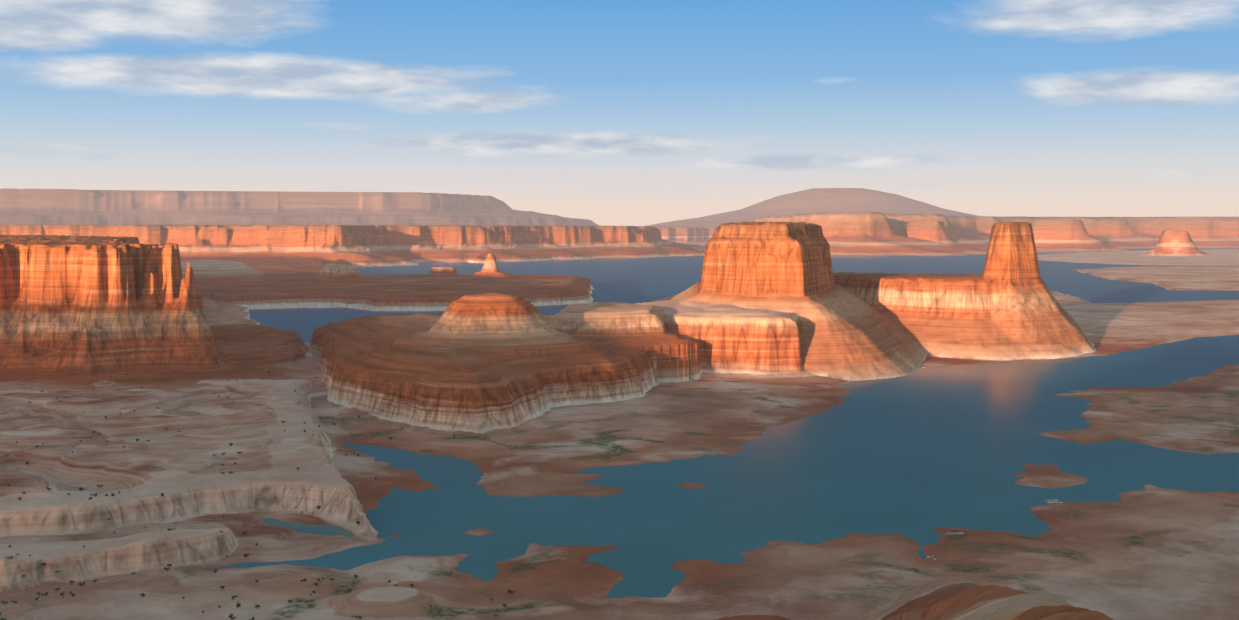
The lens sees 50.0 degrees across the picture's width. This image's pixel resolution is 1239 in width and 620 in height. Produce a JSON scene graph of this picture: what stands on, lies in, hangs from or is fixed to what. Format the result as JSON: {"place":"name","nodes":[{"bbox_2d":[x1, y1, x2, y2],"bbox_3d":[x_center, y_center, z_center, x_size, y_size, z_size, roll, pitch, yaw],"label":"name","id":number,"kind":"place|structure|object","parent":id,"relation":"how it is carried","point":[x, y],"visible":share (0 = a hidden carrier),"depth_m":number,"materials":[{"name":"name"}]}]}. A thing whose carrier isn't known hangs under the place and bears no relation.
{"place":"outdoors","nodes":[
{"label":"outdoors","id":0,"kind":"place"},
{"bbox_2d":[0,188,1238,619],"bbox_3d":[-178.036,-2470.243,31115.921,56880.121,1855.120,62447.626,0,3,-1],"label":"terrain","id":1,"kind":"structure","parent":0,"point":[768,320],"depth_m":2607.68,"materials":[{"name":"brown stone"}]},
{"bbox_2d":[0,362,513,619],"bbox_3d":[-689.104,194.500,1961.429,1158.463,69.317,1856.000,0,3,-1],"label":"shrubs","id":2,"kind":"object","parent":1,"relation":"on","point":[318,507],"visible":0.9,"depth_m":1332.99,"materials":[{"name":"green plant"}]},
{"bbox_2d":[0,0,1238,225],"label":"sky","id":3,"kind":"structure","parent":0,"point":[603,112],"materials":[{"name":"blue"}]},
{"bbox_2d":[211,248,1238,597],"bbox_3d":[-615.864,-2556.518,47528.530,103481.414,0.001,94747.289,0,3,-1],"label":"lake water","id":4,"kind":"structure","parent":0,"point":[919,454],"depth_m":1932.07,"materials":[{"name":"blue liquid"}]},
{"bbox_2d":[944,531,963,535],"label":"houseboat","id":5,"kind":"object","parent":4,"relation":"on","point":[951,533],"visible":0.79,"depth_m":1511.64,"materials":[{"name":"white"}]},
{"bbox_2d":[1045,499,1062,502],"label":"houseboat","id":6,"kind":"object","parent":4,"relation":"on","point":[1052,501],"visible":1,"depth_m":1695.88,"materials":[{"name":"white"}]}
]}

